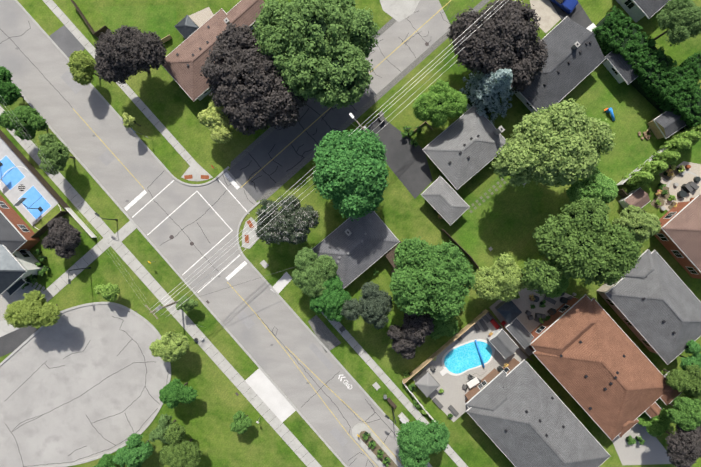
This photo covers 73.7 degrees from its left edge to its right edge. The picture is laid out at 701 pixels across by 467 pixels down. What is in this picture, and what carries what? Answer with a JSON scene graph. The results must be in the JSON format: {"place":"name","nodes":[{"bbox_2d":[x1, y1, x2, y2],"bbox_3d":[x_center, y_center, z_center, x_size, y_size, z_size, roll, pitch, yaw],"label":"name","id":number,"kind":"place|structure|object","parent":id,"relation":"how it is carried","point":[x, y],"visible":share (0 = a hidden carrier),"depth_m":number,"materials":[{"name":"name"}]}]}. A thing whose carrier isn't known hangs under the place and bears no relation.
{"place":"outdoors","nodes":[
{"label":"outdoors","id":0,"kind":"place"},
{"bbox_2d":[0,195,43,295],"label":"house","id":1,"kind":"structure","parent":0,"point":[16,232],"depth_m":68.24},
{"bbox_2d":[0,304,168,466],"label":"cul de sac road","id":2,"kind":"structure","parent":0,"point":[60,434],"depth_m":72.92,"materials":[{"name":"asphalt"}]},
{"bbox_2d":[0,302,170,466],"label":"curb","id":3,"kind":"structure","parent":2,"relation":"on","point":[83,305],"depth_m":72.80,"materials":[{"name":"concrete"}]},
{"bbox_2d":[0,0,429,466],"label":"road","id":4,"kind":"structure","parent":0,"point":[121,185],"depth_m":72.92,"materials":[{"name":"asphalt"}]},
{"bbox_2d":[15,47,347,445],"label":"road patches","id":5,"kind":"object","parent":4,"relation":"on","point":[106,158],"visible":1,"depth_m":72.92,"materials":[{"name":"asphalt"}]},
{"bbox_2d":[12,0,431,466],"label":"kerbs","id":6,"kind":"structure","parent":4,"relation":"on","point":[182,278],"depth_m":72.80,"materials":[{"name":"concrete"}]},
{"bbox_2d":[0,0,472,466],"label":"crack seal","id":7,"kind":"object","parent":4,"relation":"on","point":[211,264],"visible":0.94,"depth_m":72.92,"materials":[{"name":"grey"}]},
{"bbox_2d":[73,0,450,465],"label":"road markings","id":8,"kind":"object","parent":4,"relation":"on","point":[233,183],"visible":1,"depth_m":72.92,"materials":[{"name":"white paint"}]},
{"bbox_2d":[352,423,403,466],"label":"median island","id":9,"kind":"structure","parent":4,"relation":"on","point":[360,428],"depth_m":72.78,"materials":[{"name":"concrete"}]},
{"bbox_2d":[0,0,700,466],"bbox_3d":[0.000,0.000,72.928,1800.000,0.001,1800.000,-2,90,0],"label":"ground","id":10,"kind":"structure","parent":0,"point":[206,416],"depth_m":72.93,"materials":[{"name":"green plant"}]},
{"bbox_2d":[0,66,23,105],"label":"tree","id":11,"kind":"object","parent":10,"relation":"on","point":[10,93],"visible":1,"depth_m":67.97,"materials":[{"name":"green plant"}]},
{"bbox_2d":[6,278,28,295],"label":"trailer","id":12,"kind":"object","parent":10,"relation":"on","point":[15,287],"visible":0.27,"depth_m":69.85,"materials":[{"name":"metal"}]},
{"bbox_2d":[0,105,47,140],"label":"tree","id":13,"kind":"object","parent":10,"relation":"on","point":[30,120],"visible":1,"depth_m":66.88,"materials":[{"name":"green plant"}]},
{"bbox_2d":[0,137,60,229],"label":"basketball court","id":14,"kind":"object","parent":10,"relation":"on","point":[19,180],"visible":0.79,"depth_m":72.90,"materials":[{"name":"blue"}]},
{"bbox_2d":[2,289,60,328],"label":"lime tree","id":15,"kind":"object","parent":10,"relation":"on","point":[35,308],"visible":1,"depth_m":66.48,"materials":[{"name":"green plant"}]},
{"bbox_2d":[0,130,69,207],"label":"court fence","id":16,"kind":"object","parent":10,"relation":"on","point":[33,170],"visible":0.92,"depth_m":71.96,"materials":[{"name":"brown wood"}]},
{"bbox_2d":[31,211,67,237],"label":"court fence","id":17,"kind":"object","parent":10,"relation":"on","point":[43,229],"visible":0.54,"depth_m":71.81,"materials":[{"name":"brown wood"}]},
{"bbox_2d":[38,133,74,175],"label":"tree","id":18,"kind":"object","parent":10,"relation":"on","point":[54,153],"visible":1,"depth_m":66.78,"materials":[{"name":"green plant"}]},
{"bbox_2d":[41,217,81,259],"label":"dark tree","id":19,"kind":"object","parent":10,"relation":"on","point":[62,238],"visible":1,"depth_m":67.58,"materials":[{"name":"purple plant"}]},
{"bbox_2d":[65,208,95,237],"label":"court fence","id":20,"kind":"object","parent":10,"relation":"on","point":[81,223],"visible":0.96,"depth_m":72.11,"materials":[{"name":"white"}]},
{"bbox_2d":[66,50,98,85],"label":"lime tree","id":21,"kind":"object","parent":10,"relation":"on","point":[80,64],"visible":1,"depth_m":67.58,"materials":[{"name":"green plant"}]},
{"bbox_2d":[71,0,109,37],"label":"fence","id":22,"kind":"object","parent":10,"relation":"on","point":[103,29],"visible":0.81,"depth_m":71.91,"materials":[{"name":"brown wood"}]},
{"bbox_2d":[94,454,115,466],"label":"tree","id":23,"kind":"object","parent":10,"relation":"on","point":[105,460],"visible":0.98,"depth_m":68.95,"materials":[{"name":"green plant"}]},
{"bbox_2d":[94,283,119,301],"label":"lime tree","id":24,"kind":"object","parent":10,"relation":"on","point":[108,291],"visible":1,"depth_m":69.02,"materials":[{"name":"green plant"}]},
{"bbox_2d":[94,25,166,86],"bbox_3d":[-31.573,-25.493,67.616,10.697,10.624,7.165,-24,90,0],"label":"dark tree","id":25,"kind":"object","parent":10,"relation":"on","point":[123,52],"visible":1,"depth_m":64.44,"materials":[{"name":"purple plant"}]},
{"bbox_2d":[122,112,140,128],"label":"yellow tree","id":26,"kind":"object","parent":10,"relation":"on","point":[129,121],"visible":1,"depth_m":68.55,"materials":[{"name":"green plant"}]},
{"bbox_2d":[112,433,153,466],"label":"tree","id":27,"kind":"object","parent":10,"relation":"on","point":[136,452],"visible":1,"depth_m":67.68,"materials":[{"name":"green plant"}]},
{"bbox_2d":[149,414,175,443],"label":"tree","id":28,"kind":"object","parent":10,"relation":"on","point":[164,422],"visible":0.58,"depth_m":68.00,"materials":[{"name":"green plant"}]},
{"bbox_2d":[149,331,188,361],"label":"lime tree","id":29,"kind":"object","parent":10,"relation":"on","point":[170,346],"visible":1,"depth_m":66.98,"materials":[{"name":"green plant"}]},
{"bbox_2d":[159,378,197,408],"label":"tree","id":30,"kind":"object","parent":10,"relation":"on","point":[174,393],"visible":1,"depth_m":67.72,"materials":[{"name":"green plant"}]},
{"bbox_2d":[158,421,202,466],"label":"tree","id":31,"kind":"object","parent":10,"relation":"on","point":[178,452],"visible":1,"depth_m":66.67,"materials":[{"name":"green plant"}]},
{"bbox_2d":[174,15,198,38],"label":"gazebo","id":32,"kind":"object","parent":10,"relation":"on","point":[186,26],"visible":0.94,"depth_m":70.47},
{"bbox_2d":[175,296,197,311],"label":"tree","id":33,"kind":"object","parent":10,"relation":"on","point":[189,304],"visible":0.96,"depth_m":69.35,"materials":[{"name":"green plant"}]},
{"bbox_2d":[162,8,229,101],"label":"house roof","id":34,"kind":"structure","parent":10,"relation":"on","point":[186,58],"depth_m":69.28,"materials":[{"name":"brown"}]},
{"bbox_2d":[227,0,264,30],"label":"house roof","id":35,"kind":"structure","parent":34,"relation":"attached to","point":[242,12],"depth_m":69.62,"materials":[{"name":"brown"}]},
{"bbox_2d":[197,100,233,143],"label":"yellow tree","id":36,"kind":"object","parent":10,"relation":"on","point":[213,119],"visible":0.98,"depth_m":66.52,"materials":[{"name":"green plant"}]},
{"bbox_2d":[0,0,467,466],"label":"sidewalks","id":37,"kind":"structure","parent":10,"relation":"on","point":[265,393],"depth_m":72.88,"materials":[{"name":"concrete"}]},
{"bbox_2d":[184,175,253,242],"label":"tactile plates","id":38,"kind":"object","parent":37,"relation":"on","point":[207,177],"visible":0.98,"depth_m":72.87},
{"bbox_2d":[229,411,251,433],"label":"tree","id":39,"kind":"object","parent":10,"relation":"on","point":[241,424],"visible":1,"depth_m":68.80,"materials":[{"name":"green plant"}]},
{"bbox_2d":[200,23,308,135],"bbox_3d":[-13.481,-20.530,66.550,15.935,12.757,13.291,32,90,0],"label":"dark tree","id":40,"kind":"object","parent":10,"relation":"on","point":[251,94],"visible":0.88,"depth_m":62.48,"materials":[{"name":"purple plant"}]},
{"bbox_2d":[2,0,521,325],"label":"power lines","id":41,"kind":"object","parent":10,"relation":"on","point":[294,184],"visible":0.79,"depth_m":62.65,"materials":[{"name":"silver metal"}]},
{"bbox_2d":[27,178,506,292],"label":"stepping stones","id":42,"kind":"object","parent":10,"relation":"on","point":[470,211],"visible":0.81,"depth_m":72.90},
{"bbox_2d":[255,194,319,244],"bbox_3d":[-9.037,-1.916,68.057,9.533,9.743,7.153,-2,90,0],"label":"dark green tree","id":43,"kind":"object","parent":10,"relation":"on","point":[291,223],"visible":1,"depth_m":64.77,"materials":[{"name":"green plant"}]},
{"bbox_2d":[291,247,338,297],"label":"green tree","id":44,"kind":"object","parent":10,"relation":"on","point":[312,274],"visible":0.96,"depth_m":65.67,"materials":[{"name":"green plant"}]},
{"bbox_2d":[252,0,379,108],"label":"green tree","id":45,"kind":"object","parent":10,"relation":"on","point":[321,49],"visible":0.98,"depth_m":60.22,"materials":[{"name":"green plant"}]},
{"bbox_2d":[309,275,351,321],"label":"green tree","id":46,"kind":"object","parent":10,"relation":"on","point":[328,302],"visible":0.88,"depth_m":65.90,"materials":[{"name":"green plant"}]},
{"bbox_2d":[312,128,388,220],"bbox_3d":[0.043,-7.847,65.540,10.184,14.776,12.554,-2,90,0],"label":"green tree","id":47,"kind":"object","parent":10,"relation":"on","point":[350,174],"visible":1,"depth_m":60.19,"materials":[{"name":"green plant"}]},
{"bbox_2d":[0,0,700,464],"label":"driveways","id":48,"kind":"structure","parent":10,"relation":"on","point":[406,160],"depth_m":72.91,"materials":[{"name":"concrete"}]},
{"bbox_2d":[415,370,439,396],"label":"gazebo","id":49,"kind":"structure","parent":48,"relation":"on","point":[427,384],"depth_m":70.49,"materials":[{"name":"grey"}]},
{"bbox_2d":[430,333,503,415],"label":"patio furniture","id":50,"kind":"object","parent":48,"relation":"on","point":[451,407],"visible":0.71,"depth_m":72.59,"materials":[{"name":"grey"}]},
{"bbox_2d":[440,339,494,375],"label":"swimming pool","id":51,"kind":"structure","parent":48,"relation":"on","point":[460,359],"depth_m":72.86,"materials":[{"name":"blue"}]},
{"bbox_2d":[487,328,518,358],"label":"shed roof","id":52,"kind":"structure","parent":48,"relation":"on","point":[502,342],"depth_m":70.49,"materials":[{"name":"stone"}]},
{"bbox_2d":[495,300,521,323],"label":"gazebo","id":53,"kind":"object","parent":48,"relation":"on","point":[510,311],"depth_m":70.50,"materials":[{"name":"metal"}]},
{"bbox_2d":[467,296,556,387],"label":"patio furniture","id":54,"kind":"object","parent":48,"relation":"on","point":[472,382],"visible":0.75,"depth_m":72.59,"materials":[{"name":"grey"}]},
{"bbox_2d":[504,317,533,348],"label":"shed roof","id":55,"kind":"structure","parent":48,"relation":"on","point":[522,335],"depth_m":70.56,"materials":[{"name":"stone"}]},
{"bbox_2d":[551,0,577,13],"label":"car","id":56,"kind":"object","parent":48,"relation":"on","point":[568,6],"visible":1,"depth_m":71.71,"materials":[{"name":"blue paint"}]},
{"bbox_2d":[525,184,693,319],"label":"patio furniture","id":57,"kind":"object","parent":48,"relation":"on","point":[687,188],"visible":0.4,"depth_m":72.21,"materials":[{"name":"brown wood"}]},
{"bbox_2d":[650,165,700,209],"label":"garden terrace","id":58,"kind":"structure","parent":48,"relation":"on","point":[686,178],"depth_m":72.87,"materials":[{"name":"stone"}]},
{"bbox_2d":[659,165,700,210],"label":"patio furniture","id":59,"kind":"object","parent":58,"relation":"on","point":[683,194],"visible":0.69,"depth_m":72.43,"materials":[{"name":"grey"}]},
{"bbox_2d":[312,211,399,288],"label":"house","id":60,"kind":"structure","parent":10,"relation":"on","point":[363,244],"depth_m":69.26,"materials":[{"name":"grey"}]},
{"bbox_2d":[194,183,525,389],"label":"utility boxes","id":61,"kind":"object","parent":10,"relation":"on","point":[264,264],"visible":0.75,"depth_m":72.84,"materials":[{"name":"metal"}]},
{"bbox_2d":[340,280,393,329],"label":"dark green tree","id":62,"kind":"object","parent":10,"relation":"on","point":[374,306],"visible":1,"depth_m":64.73,"materials":[{"name":"green plant"}]},
{"bbox_2d":[98,0,700,267],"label":"lawn","id":63,"kind":"structure","parent":10,"relation":"on","point":[501,220],"depth_m":72.92,"materials":[{"name":"green plant"}]},
{"bbox_2d":[647,111,685,138],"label":"shed wood","id":64,"kind":"object","parent":63,"relation":"on","point":[666,124],"visible":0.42,"depth_m":70.61,"materials":[{"name":"grey"}]},
{"bbox_2d":[391,327,424,359],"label":"dark tree","id":65,"kind":"object","parent":10,"relation":"on","point":[404,347],"visible":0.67,"depth_m":66.73,"materials":[{"name":"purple plant"}]},
{"bbox_2d":[387,312,434,342],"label":"dark tree","id":66,"kind":"object","parent":10,"relation":"on","point":[416,328],"visible":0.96,"depth_m":65.69,"materials":[{"name":"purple plant"}]},
{"bbox_2d":[395,418,449,466],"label":"tree","id":67,"kind":"object","parent":10,"relation":"on","point":[418,441],"visible":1,"depth_m":64.76,"materials":[{"name":"green plant"}]},
{"bbox_2d":[389,236,476,321],"bbox_3d":[11.219,6.111,66.013,12.210,13.830,11.456,-2,90,0],"label":"green tree","id":68,"kind":"object","parent":10,"relation":"on","point":[432,279],"visible":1,"depth_m":61.01,"materials":[{"name":"green plant"}]},
{"bbox_2d":[412,79,467,127],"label":"lime tree","id":69,"kind":"object","parent":10,"relation":"on","point":[439,102],"visible":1,"depth_m":65.68,"materials":[{"name":"green plant"}]},
{"bbox_2d":[427,314,458,339],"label":"tree","id":70,"kind":"object","parent":10,"relation":"on","point":[448,328],"visible":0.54,"depth_m":66.67,"materials":[{"name":"green plant"}]},
{"bbox_2d":[421,176,469,225],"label":"grey garage","id":71,"kind":"structure","parent":10,"relation":"on","point":[445,200],"depth_m":70.03,"materials":[{"name":"grey"}]},
{"bbox_2d":[339,16,569,331],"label":"wheelie bins","id":72,"kind":"object","parent":10,"relation":"on","point":[382,118],"visible":0.48,"depth_m":71.87,"materials":[{"name":"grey plastic"}]},
{"bbox_2d":[441,229,478,268],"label":"yard fence","id":73,"kind":"object","parent":10,"relation":"on","point":[461,248],"visible":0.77,"depth_m":71.74,"materials":[{"name":"brown wood"}]},
{"bbox_2d":[422,105,505,189],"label":"grey house","id":74,"kind":"structure","parent":10,"relation":"on","point":[463,149],"depth_m":69.33,"materials":[{"name":"grey"}]},
{"bbox_2d":[402,309,532,421],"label":"pool fence","id":75,"kind":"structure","parent":10,"relation":"on","point":[447,344],"depth_m":71.74,"materials":[{"name":"wood"}]},
{"bbox_2d":[459,68,513,125],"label":"spruce","id":76,"kind":"object","parent":10,"relation":"on","point":[485,93],"visible":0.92,"depth_m":67.33,"materials":[{"name":"blue plant"}]},
{"bbox_2d":[446,0,548,92],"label":"dark tree","id":77,"kind":"object","parent":10,"relation":"on","point":[504,36],"visible":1,"depth_m":63.23,"materials":[{"name":"purple plant"}]},
{"bbox_2d":[474,252,533,301],"bbox_3d":[21.681,6.615,68.125,9.074,9.607,6.756,-33,90,0],"label":"lime tree","id":78,"kind":"object","parent":10,"relation":"on","point":[500,278],"visible":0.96,"depth_m":64.82,"materials":[{"name":"green plant"}]},
{"bbox_2d":[465,358,609,466],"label":"grey house","id":79,"kind":"structure","parent":10,"relation":"on","point":[532,420],"depth_m":67.17,"materials":[{"name":"tile"}]},
{"bbox_2d":[465,368,507,411],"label":"house","id":80,"kind":"structure","parent":79,"relation":"attached to","point":[489,392],"depth_m":68.32,"materials":[{"name":"grey"}]},
{"bbox_2d":[489,98,615,187],"bbox_3d":[26.850,-11.754,64.911,15.784,16.034,11.221,-2,90,0],"label":"lime tree","id":81,"kind":"object","parent":10,"relation":"on","point":[564,142],"visible":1,"depth_m":59.21,"materials":[{"name":"green plant"}]},
{"bbox_2d":[545,259,569,297],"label":"lime tree","id":82,"kind":"object","parent":10,"relation":"on","point":[564,283],"visible":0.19,"depth_m":67.46,"materials":[{"name":"green plant"}]},
{"bbox_2d":[512,17,605,112],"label":"house","id":83,"kind":"structure","parent":10,"relation":"on","point":[576,57],"depth_m":69.03,"materials":[{"name":"grey"}]},
{"bbox_2d":[530,294,600,358],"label":"house terracotta back","id":84,"kind":"object","parent":10,"relation":"on","point":[563,328],"visible":0.75,"depth_m":67.80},
{"bbox_2d":[521,196,643,295],"bbox_3d":[30.691,1.762,65.487,15.187,14.881,13.258,-2,90,0],"label":"green tree","id":85,"kind":"object","parent":10,"relation":"on","point":[587,241],"visible":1,"depth_m":60.39,"materials":[{"name":"green plant"}]},
{"bbox_2d":[565,166,618,203],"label":"lime tree","id":86,"kind":"object","parent":10,"relation":"on","point":[596,183],"visible":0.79,"depth_m":64.63,"materials":[{"name":"green plant"}]},
{"bbox_2d":[528,298,667,440],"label":"terracotta house","id":87,"kind":"structure","parent":10,"relation":"on","point":[606,373],"depth_m":67.19,"materials":[{"name":"brown"}]},
{"bbox_2d":[645,402,660,417],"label":"terracotta house porch","id":88,"kind":"object","parent":87,"relation":"attached to","point":[652,410],"visible":0.19,"depth_m":68.61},
{"bbox_2d":[660,371,682,405],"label":"terracotta house bay","id":89,"kind":"object","parent":87,"relation":"attached to","point":[669,395],"visible":0.38,"depth_m":68.25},
{"bbox_2d":[602,51,637,84],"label":"shed","id":90,"kind":"structure","parent":10,"relation":"on","point":[617,66],"depth_m":70.21,"materials":[{"name":"grey"}]},
{"bbox_2d":[618,419,638,437],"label":"porch roof","id":91,"kind":"structure","parent":10,"relation":"on","point":[627,426],"depth_m":68.40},
{"bbox_2d":[618,187,650,207],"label":"tan shed","id":92,"kind":"object","parent":10,"relation":"on","point":[639,197],"visible":0.71,"depth_m":70.72,"materials":[{"name":"brown"}]},
{"bbox_2d":[611,205,660,242],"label":"lime tree","id":93,"kind":"object","parent":10,"relation":"on","point":[640,223],"visible":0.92,"depth_m":66.19,"materials":[{"name":"green plant"}]},
{"bbox_2d":[621,249,654,279],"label":"roof","id":94,"kind":"structure","parent":10,"relation":"on","point":[645,268],"depth_m":68.17,"materials":[{"name":"grey"}]},
{"bbox_2d":[624,170,654,188],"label":"lime conifer","id":95,"kind":"object","parent":10,"relation":"on","point":[643,177],"visible":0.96,"depth_m":69.42,"materials":[{"name":"green plant"}]},
{"bbox_2d":[616,0,669,21],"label":"house","id":96,"kind":"structure","parent":10,"relation":"on","point":[636,10],"depth_m":69.55,"materials":[{"name":"grey"}]},
{"bbox_2d":[616,144,671,185],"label":"yard fence","id":97,"kind":"object","parent":10,"relation":"on","point":[621,182],"visible":0.27,"depth_m":71.89,"materials":[{"name":"grey"}]},
{"bbox_2d":[592,5,700,130],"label":"hedge","id":98,"kind":"object","parent":10,"relation":"on","point":[661,83],"visible":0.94,"depth_m":68.83,"materials":[{"name":"green plant"}]},
{"bbox_2d":[596,250,700,364],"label":"grey house","id":99,"kind":"structure","parent":10,"relation":"on","point":[657,310],"depth_m":67.72,"materials":[{"name":"tile"}]},
{"bbox_2d":[636,160,668,174],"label":"lime conifer","id":100,"kind":"object","parent":10,"relation":"on","point":[656,167],"visible":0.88,"depth_m":69.07,"materials":[{"name":"green plant"}]},
{"bbox_2d":[637,405,671,436],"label":"lime tree","id":101,"kind":"object","parent":10,"relation":"on","point":[657,425],"visible":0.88,"depth_m":70.22,"materials":[{"name":"green plant"}]},
{"bbox_2d":[651,150,680,163],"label":"lime conifer","id":102,"kind":"object","parent":10,"relation":"on","point":[669,157],"visible":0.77,"depth_m":68.80,"materials":[{"name":"green plant"}]},
{"bbox_2d":[659,138,691,152],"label":"lime conifer","id":103,"kind":"object","parent":10,"relation":"on","point":[681,145],"visible":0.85,"depth_m":69.13,"materials":[{"name":"green plant"}]},
{"bbox_2d":[654,194,700,278],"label":"brown house edge","id":104,"kind":"object","parent":10,"relation":"on","point":[678,236],"visible":0.96,"depth_m":68.26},
{"bbox_2d":[654,0,700,45],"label":"tree","id":105,"kind":"object","parent":10,"relation":"on","point":[680,20],"visible":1,"depth_m":64.74,"materials":[{"name":"green plant"}]},
{"bbox_2d":[659,396,700,430],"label":"tree","id":106,"kind":"object","parent":10,"relation":"on","point":[684,413],"visible":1,"depth_m":64.73,"materials":[{"name":"green plant"}]},
{"bbox_2d":[663,364,700,399],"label":"tree","id":107,"kind":"object","parent":10,"relation":"on","point":[687,381],"visible":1,"depth_m":65.83,"materials":[{"name":"green plant"}]},
{"bbox_2d":[665,424,700,466],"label":"dark tree","id":108,"kind":"object","parent":10,"relation":"on","point":[683,448],"visible":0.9,"depth_m":64.96,"materials":[{"name":"purple plant"}]},
{"bbox_2d":[669,131,700,145],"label":"lime conifer","id":109,"kind":"object","parent":10,"relation":"on","point":[693,137],"visible":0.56,"depth_m":68.55,"materials":[{"name":"green plant"}]},
{"bbox_2d":[678,51,700,84],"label":"tree","id":110,"kind":"object","parent":10,"relation":"on","point":[691,66],"visible":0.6,"depth_m":69.32,"materials":[{"name":"green plant"}]},
{"bbox_2d":[679,340,700,370],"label":"tree","id":111,"kind":"object","parent":10,"relation":"on","point":[693,347],"visible":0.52,"depth_m":67.31,"materials":[{"name":"green plant"}]},
{"bbox_2d":[229,0,489,200],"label":"side road","id":112,"kind":"structure","parent":0,"point":[393,32],"depth_m":72.92,"materials":[{"name":"asphalt"}]},
{"bbox_2d":[384,241,400,267],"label":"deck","id":113,"kind":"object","parent":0,"point":[389,255],"visible":0.48,"depth_m":70.31,"materials":[{"name":"brown wood"}]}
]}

